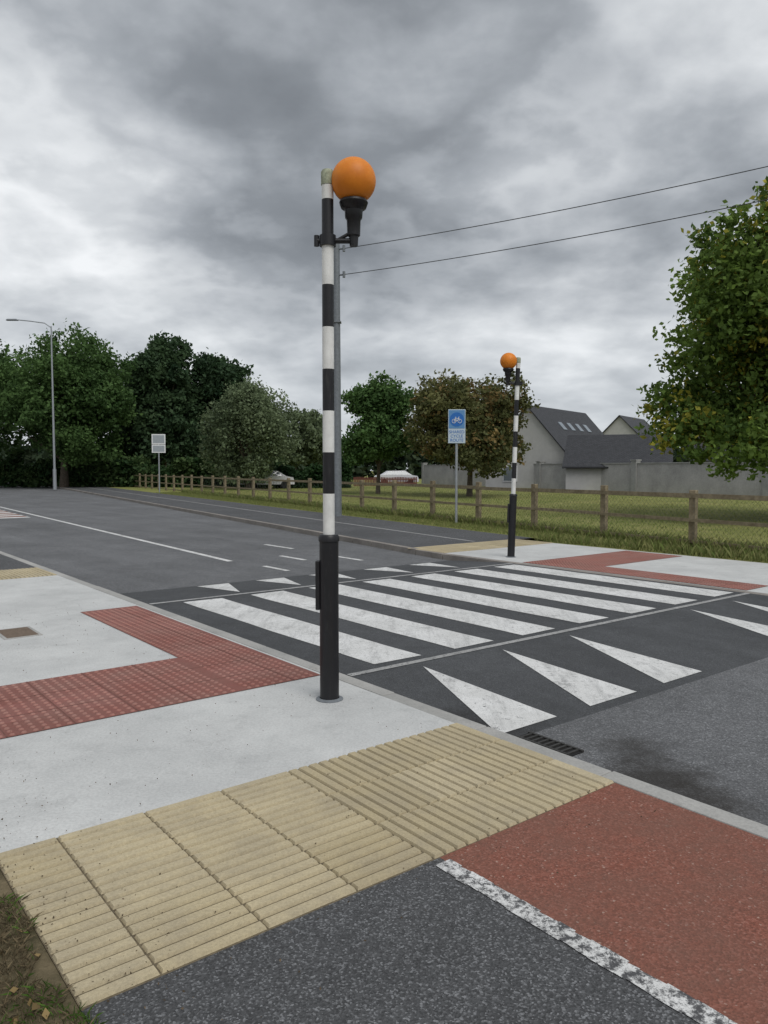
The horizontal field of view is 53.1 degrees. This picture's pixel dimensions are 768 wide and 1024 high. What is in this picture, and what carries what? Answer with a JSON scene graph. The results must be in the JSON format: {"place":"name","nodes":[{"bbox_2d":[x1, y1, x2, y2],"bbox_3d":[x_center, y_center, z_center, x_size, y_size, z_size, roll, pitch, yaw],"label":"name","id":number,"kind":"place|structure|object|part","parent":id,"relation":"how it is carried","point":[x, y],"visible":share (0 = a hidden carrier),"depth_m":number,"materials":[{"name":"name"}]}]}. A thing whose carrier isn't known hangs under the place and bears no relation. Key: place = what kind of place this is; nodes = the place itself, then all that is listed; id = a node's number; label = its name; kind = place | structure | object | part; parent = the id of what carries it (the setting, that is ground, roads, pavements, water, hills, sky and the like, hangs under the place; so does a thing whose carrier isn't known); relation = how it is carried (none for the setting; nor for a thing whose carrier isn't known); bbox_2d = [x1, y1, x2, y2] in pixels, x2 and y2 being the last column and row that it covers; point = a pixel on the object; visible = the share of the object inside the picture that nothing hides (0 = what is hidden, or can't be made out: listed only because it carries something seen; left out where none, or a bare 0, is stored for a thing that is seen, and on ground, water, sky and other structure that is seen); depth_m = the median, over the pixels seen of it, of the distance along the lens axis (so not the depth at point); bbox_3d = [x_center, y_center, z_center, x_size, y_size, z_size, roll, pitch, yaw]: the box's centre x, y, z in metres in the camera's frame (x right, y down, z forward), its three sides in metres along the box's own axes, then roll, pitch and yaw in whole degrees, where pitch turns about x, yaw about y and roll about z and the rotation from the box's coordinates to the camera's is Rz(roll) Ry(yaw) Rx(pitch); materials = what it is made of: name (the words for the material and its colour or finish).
{"place":"outdoors","nodes":[
{"label":"outdoors","id":0,"kind":"place"},
{"bbox_2d":[0,870,108,1023],"bbox_3d":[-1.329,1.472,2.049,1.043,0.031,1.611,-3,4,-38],"label":"roadside grass","id":1,"kind":"structure","parent":0,"point":[33,985],"depth_m":2.38,"materials":[{"name":"green plant"}]},
{"bbox_2d":[0,929,49,1023],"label":"fallen leaves","id":2,"kind":"object","parent":1,"relation":"on","point":[35,1006],"visible":1,"depth_m":2.26,"materials":[{"name":"brown plant"}]},
{"bbox_2d":[0,575,453,852],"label":"pavement","id":3,"kind":"structure","parent":0,"point":[67,766],"depth_m":4.64,"materials":[{"name":"concrete"}]},
{"bbox_2d":[0,626,42,639],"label":"manhole cover","id":4,"kind":"object","parent":3,"relation":"on","point":[18,632],"visible":1,"depth_m":7.45,"materials":[{"name":"metal"}]},
{"bbox_2d":[0,567,56,579],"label":"ribbed paving","id":5,"kind":"structure","parent":3,"relation":"on","point":[21,573],"depth_m":11.70,"materials":[{"name":"beige concrete"}]},
{"bbox_2d":[0,606,319,738],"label":"blister paving","id":6,"kind":"structure","parent":3,"relation":"on","point":[106,693],"depth_m":5.80,"materials":[{"name":"red concrete"}]},
{"bbox_2d":[0,723,613,1009],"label":"ribbed paving","id":7,"kind":"structure","parent":3,"relation":"on","point":[221,859],"depth_m":3.23,"materials":[{"name":"beige concrete"}]},
{"bbox_2d":[0,602,655,1022],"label":"leaf litter and grit","id":8,"kind":"object","parent":3,"relation":"on","point":[160,874],"visible":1,"depth_m":3.02,"materials":[{"name":"brown plant"}]},
{"bbox_2d":[314,156,375,702],"bbox_3d":[-0.264,-0.534,5.248,0.420,3.680,0.300,0,3,0],"label":"belisha beacon","id":9,"kind":"object","parent":3,"relation":"on","point":[350,182],"visible":1,"depth_m":5.20,"materials":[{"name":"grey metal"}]},
{"bbox_2d":[63,486,529,546],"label":"footpath","id":10,"kind":"structure","parent":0,"point":[392,536],"depth_m":23.03,"materials":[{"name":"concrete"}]},
{"bbox_2d":[0,318,142,486],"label":"broadleaf tree","id":11,"kind":"object","parent":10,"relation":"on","point":[92,394],"visible":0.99,"depth_m":64.35,"materials":[{"name":"green plant"}]},
{"bbox_2d":[87,487,472,541],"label":"path line","id":12,"kind":"object","parent":10,"relation":"on","point":[316,519],"visible":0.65,"depth_m":22.97,"materials":[{"name":"paint"}]},
{"bbox_2d":[334,244,344,516],"bbox_3d":[-1.508,-4.397,25.795,0.445,9.100,0.300,0,3,0],"label":"utility pole","id":13,"kind":"object","parent":10,"relation":"on","point":[337,425],"visible":0.84,"depth_m":25.70,"materials":[{"name":"grey metal"}]},
{"bbox_2d":[345,166,767,274],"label":"overhead wires","id":14,"kind":"object","parent":13,"relation":"attached to","point":[566,209],"visible":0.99,"depth_m":21.61,"materials":[{"name":"black metal"}]},
{"bbox_2d":[0,554,699,1023],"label":"footpath","id":15,"kind":"structure","parent":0,"point":[438,946],"depth_m":2.43,"materials":[{"name":"grey asphalt"}]},
{"bbox_2d":[436,859,736,1023],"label":"path line","id":16,"kind":"object","parent":15,"relation":"on","point":[680,1001],"visible":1,"depth_m":2.55,"materials":[{"name":"paint"}]},
{"bbox_2d":[0,471,766,1018],"bbox_3d":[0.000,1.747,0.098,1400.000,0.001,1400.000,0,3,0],"label":"ground","id":17,"kind":"structure","parent":0,"point":[462,555],"depth_m":3.28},
{"bbox_2d":[0,551,767,838],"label":"kerb","id":18,"kind":"structure","parent":17,"relation":"on","point":[729,818],"depth_m":4.64,"materials":[{"name":"concrete"}]},
{"bbox_2d":[57,487,767,595],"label":"kerb","id":19,"kind":"structure","parent":17,"relation":"on","point":[412,550],"depth_m":16.68,"materials":[{"name":"concrete"}]},
{"bbox_2d":[0,486,767,825],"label":"road","id":20,"kind":"structure","parent":0,"point":[702,740],"depth_m":12.06,"materials":[{"name":"grey asphalt"}]},
{"bbox_2d":[0,448,24,487],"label":"hedge","id":21,"kind":"object","parent":20,"relation":"on","point":[14,457],"visible":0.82,"depth_m":70.69,"materials":[{"name":"green plant"}]},
{"bbox_2d":[0,339,25,458],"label":"broadleaf tree","id":22,"kind":"object","parent":20,"relation":"on","point":[3,354],"visible":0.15,"depth_m":72.72,"materials":[{"name":"green plant"}]},
{"bbox_2d":[0,510,26,517],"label":"red road surface","id":23,"kind":"object","parent":20,"relation":"on","point":[9,514],"visible":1,"depth_m":28.74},
{"bbox_2d":[6,319,56,489],"bbox_3d":[-27.351,-8.322,59.629,3.582,13.160,0.290,0,3,0],"label":"street lamp","id":24,"kind":"object","parent":20,"relation":"on","point":[54,469],"visible":1,"depth_m":59.61,"materials":[{"name":"metal"}]},
{"bbox_2d":[0,507,360,570],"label":"road line","id":25,"kind":"object","parent":20,"relation":"on","point":[149,541],"visible":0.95,"depth_m":17.76,"materials":[{"name":"paint"}]},
{"bbox_2d":[122,560,767,735],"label":"raised crossing table","id":26,"kind":"object","parent":20,"relation":"on","point":[704,644],"visible":0.7,"depth_m":7.45,"materials":[{"name":"black asphalt"}]},
{"bbox_2d":[149,563,767,731],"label":"zebra crossing","id":27,"kind":"object","parent":26,"relation":"on","point":[497,711],"visible":0.97,"depth_m":8.19,"materials":[{"name":"paint"}]},
{"bbox_2d":[516,731,583,756],"bbox_3d":[0.964,1.424,4.674,0.260,0.016,0.420,-3,4,-38],"label":"drain grate","id":28,"kind":"object","parent":20,"relation":"on","point":[553,744],"visible":0.52,"depth_m":4.70,"materials":[{"name":"metal"}]},
{"bbox_2d":[0,0,767,470],"label":"sky","id":29,"kind":"structure","parent":0,"point":[162,162],"materials":[{"name":"grey"}]},
{"bbox_2d":[110,472,767,562],"bbox_3d":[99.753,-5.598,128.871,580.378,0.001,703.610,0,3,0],"label":"grass field","id":30,"kind":"structure","parent":0,"point":[635,522],"depth_m":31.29,"materials":[{"name":"green plant"}]},
{"bbox_2d":[103,385,167,464],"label":"broadleaf tree","id":31,"kind":"object","parent":30,"relation":"on","point":[125,452],"visible":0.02,"depth_m":77.01,"materials":[{"name":"green plant"}]},
{"bbox_2d":[7,454,286,487],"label":"hedge","id":32,"kind":"object","parent":30,"relation":"on","point":[39,473],"visible":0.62,"depth_m":68.28,"materials":[{"name":"green plant"}]},
{"bbox_2d":[109,331,207,465],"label":"broadleaf tree","id":33,"kind":"object","parent":30,"relation":"on","point":[160,381],"visible":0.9,"depth_m":72.30,"materials":[{"name":"green plant"}]},
{"bbox_2d":[152,434,165,491],"bbox_3d":[-15.199,-3.277,51.888,0.900,3.950,0.111,0,3,-6],"label":"traffic sign","id":34,"kind":"object","parent":30,"relation":"on","point":[158,439],"visible":0.84,"depth_m":51.77,"materials":[{"name":"metal"}]},
{"bbox_2d":[171,347,253,461],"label":"broadleaf tree","id":35,"kind":"object","parent":30,"relation":"on","point":[212,375],"visible":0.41,"depth_m":74.71,"materials":[{"name":"green plant"}]},
{"bbox_2d":[196,374,301,489],"bbox_3d":[-10.484,-6.144,60.289,9.608,8.854,7.367,3,4,43],"label":"willow tree","id":36,"kind":"object","parent":30,"relation":"on","point":[251,427],"visible":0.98,"depth_m":58.46,"materials":[{"name":"green plant"}]},
{"bbox_2d":[242,471,294,488],"bbox_3d":[-9.590,-2.656,63.153,4.220,1.446,1.760,-1,3,-17],"label":"parked car","id":37,"kind":"object","parent":30,"relation":"on","point":[279,475],"visible":0.33,"depth_m":62.60,"materials":[{"name":"white paint"}]},
{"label":"side windows","id":38,"kind":"part","parent":37,"relation":"part of","materials":[{"name":"grey glass"}]},
{"bbox_2d":[278,408,344,467],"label":"broadleaf tree","id":39,"kind":"object","parent":30,"relation":"on","point":[310,427],"visible":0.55,"depth_m":81.66,"materials":[{"name":"green plant"}]},
{"bbox_2d":[274,455,353,487],"bbox_3d":[-5.901,-3.329,64.909,6.894,2.969,2.412,-1,3,-18],"label":"hedge","id":40,"kind":"object","parent":30,"relation":"on","point":[314,472],"visible":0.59,"depth_m":64.14,"materials":[{"name":"green plant"}]},
{"bbox_2d":[0,438,686,478],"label":"distant tree line","id":41,"kind":"object","parent":30,"relation":"on","point":[413,461],"visible":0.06,"depth_m":125.81,"materials":[{"name":"green plant"}]},
{"bbox_2d":[341,370,417,493],"bbox_3d":[-0.184,-5.147,49.523,6.174,8.060,5.302,-2,4,-37],"label":"broadleaf tree","id":42,"kind":"object","parent":30,"relation":"on","point":[379,408],"visible":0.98,"depth_m":48.61,"materials":[{"name":"green plant"}]},
{"bbox_2d":[353,477,416,485],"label":"timber picket fence","id":43,"kind":"object","parent":30,"relation":"on","point":[390,479],"visible":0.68,"depth_m":72.12,"materials":[{"name":"brown wood"}]},
{"bbox_2d":[130,473,767,549],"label":"timber post and rail fence","id":44,"kind":"object","parent":30,"relation":"on","point":[693,496],"visible":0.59,"depth_m":20.05,"materials":[{"name":"wood"}]},
{"bbox_2d":[448,409,465,522],"bbox_3d":[2.119,-1.320,22.439,0.500,3.330,0.120,0,3,3],"label":"cycle route sign","id":45,"kind":"object","parent":30,"relation":"on","point":[456,426],"visible":1,"depth_m":22.35,"materials":[{"name":"metal"}]},
{"bbox_2d":[157,489,767,562],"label":"verge grass","id":46,"kind":"structure","parent":30,"relation":"on","point":[707,548],"depth_m":18.79,"materials":[{"name":"green plant"}]},
{"bbox_2d":[399,368,540,496],"bbox_3d":[4.957,-4.632,44.817,8.369,7.558,8.271,3,4,43],"label":"broadleaf tree","id":47,"kind":"object","parent":30,"relation":"on","point":[486,448],"visible":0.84,"depth_m":42.64,"materials":[{"name":"green plant"}]},
{"bbox_2d":[486,408,564,487],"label":"walls","id":48,"kind":"structure","parent":30,"relation":"on","point":[542,441],"depth_m":64.54,"materials":[{"name":"white paint"}]},
{"bbox_2d":[503,466,516,481],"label":"window frame","id":49,"kind":"object","parent":48,"relation":"attached to","point":[516,475],"visible":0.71,"depth_m":65.81,"materials":[{"name":"plastic"}]},
{"bbox_2d":[503,467,511,480],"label":"window","id":50,"kind":"structure","parent":49,"relation":"in","point":[508,477],"depth_m":65.92,"materials":[{"name":"grey glass"}]},
{"bbox_2d":[528,405,603,451],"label":"roof front","id":51,"kind":"structure","parent":48,"relation":"on","point":[548,419],"depth_m":67.25,"materials":[{"name":"tile"}]},
{"bbox_2d":[558,422,567,429],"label":"rooflight","id":52,"kind":"object","parent":51,"relation":"on","point":[562,425],"visible":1,"depth_m":66.56,"materials":[{"name":"grey glass"}]},
{"bbox_2d":[566,423,575,430],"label":"rooflight","id":53,"kind":"object","parent":51,"relation":"on","point":[571,426],"visible":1,"depth_m":67.93,"materials":[{"name":"grey glass"}]},
{"bbox_2d":[566,468,600,489],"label":"walls","id":54,"kind":"structure","parent":30,"relation":"on","point":[583,478],"depth_m":58.18,"materials":[{"name":"white paint"}]},
{"bbox_2d":[562,434,672,467],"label":"roof front","id":55,"kind":"structure","parent":54,"relation":"on","point":[588,450],"depth_m":58.68,"materials":[{"name":"tile"}]},
{"bbox_2d":[565,467,608,467],"bbox_3d":[17.203,-3.290,56.924,7.400,0.120,0.120,1,3,20],"label":"gutter","id":56,"kind":"object","parent":55,"relation":"attached to","point":[586,467],"visible":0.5,"depth_m":57.59,"materials":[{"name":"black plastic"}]},
{"bbox_2d":[424,463,762,495],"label":"garden wall","id":57,"kind":"structure","parent":30,"relation":"on","point":[676,477],"depth_m":53.37,"materials":[{"name":"grey concrete"}]},
{"bbox_2d":[424,461,757,465],"bbox_3d":[23.481,-2.967,45.537,1.935,0.080,85.711,-2,4,-27],"label":"coping","id":58,"kind":"object","parent":57,"relation":"on","point":[629,463],"visible":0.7,"depth_m":53.76,"materials":[{"name":"concrete"}]},
{"bbox_2d":[421,459,767,495],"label":"piers","id":59,"kind":"structure","parent":30,"relation":"on","point":[634,462],"depth_m":54.88,"materials":[{"name":"concrete"}]},
{"bbox_2d":[435,487,756,500],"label":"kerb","id":60,"kind":"structure","parent":30,"relation":"on","point":[577,493],"depth_m":50.13,"materials":[{"name":"concrete"}]},
{"bbox_2d":[633,176,767,481],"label":"broadleaf tree","id":61,"kind":"object","parent":30,"relation":"on","point":[724,408],"visible":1,"depth_m":22.51,"materials":[{"name":"green plant"}]},
{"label":"walls","id":62,"kind":"object","parent":30,"relation":"on","visible":0},
{"bbox_2d":[689,441,752,460],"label":"roof front","id":63,"kind":"structure","parent":62,"relation":"on","point":[701,445],"depth_m":84.61,"materials":[{"name":"tile"}]},
{"bbox_2d":[440,783,767,1023],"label":"cycle path","id":64,"kind":"structure","parent":0,"point":[678,899],"depth_m":2.97,"materials":[{"name":"red asphalt"}]},
{"bbox_2d":[447,543,767,593],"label":"pavement","id":65,"kind":"structure","parent":0,"point":[729,570],"depth_m":13.03,"materials":[{"name":"concrete"}]},
{"bbox_2d":[407,539,552,552],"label":"ribbed paving","id":66,"kind":"structure","parent":65,"relation":"on","point":[450,548],"depth_m":15.82,"materials":[{"name":"beige concrete"}]},
{"bbox_2d":[500,353,522,557],"bbox_3d":[2.263,-1.018,13.897,0.368,3.686,0.300,-2,4,-33],"label":"belisha beacon","id":67,"kind":"object","parent":65,"relation":"on","point":[509,362],"visible":1,"depth_m":13.84,"materials":[{"name":"grey metal"}]},
{"bbox_2d":[603,417,636,434],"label":"walls","id":68,"kind":"structure","parent":0,"point":[619,425],"depth_m":95.56,"materials":[{"name":"white paint"}]},
{"bbox_2d":[602,416,618,432],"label":"roof back","id":69,"kind":"structure","parent":68,"relation":"on","point":[610,425],"depth_m":96.08,"materials":[{"name":"stone"}]},
{"bbox_2d":[619,415,655,433],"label":"roof front","id":70,"kind":"structure","parent":68,"relation":"on","point":[631,422],"depth_m":97.54,"materials":[{"name":"tile"}]},
{"bbox_2d":[524,551,767,589],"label":"blister paving","id":71,"kind":"structure","parent":0,"point":[600,562],"depth_m":12.72,"materials":[{"name":"red concrete"}]},
{"label":"lane","id":72,"kind":"structure","parent":0,"visible":0},
{"bbox_2d":[374,471,418,482],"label":"parked car","id":73,"kind":"object","parent":72,"relation":"on","point":[396,474],"visible":0.21,"depth_m":75.13,"materials":[{"name":"white paint"}]},
{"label":"side windows","id":74,"kind":"part","parent":73,"relation":"part of","materials":[{"name":"white glass"}]}
]}

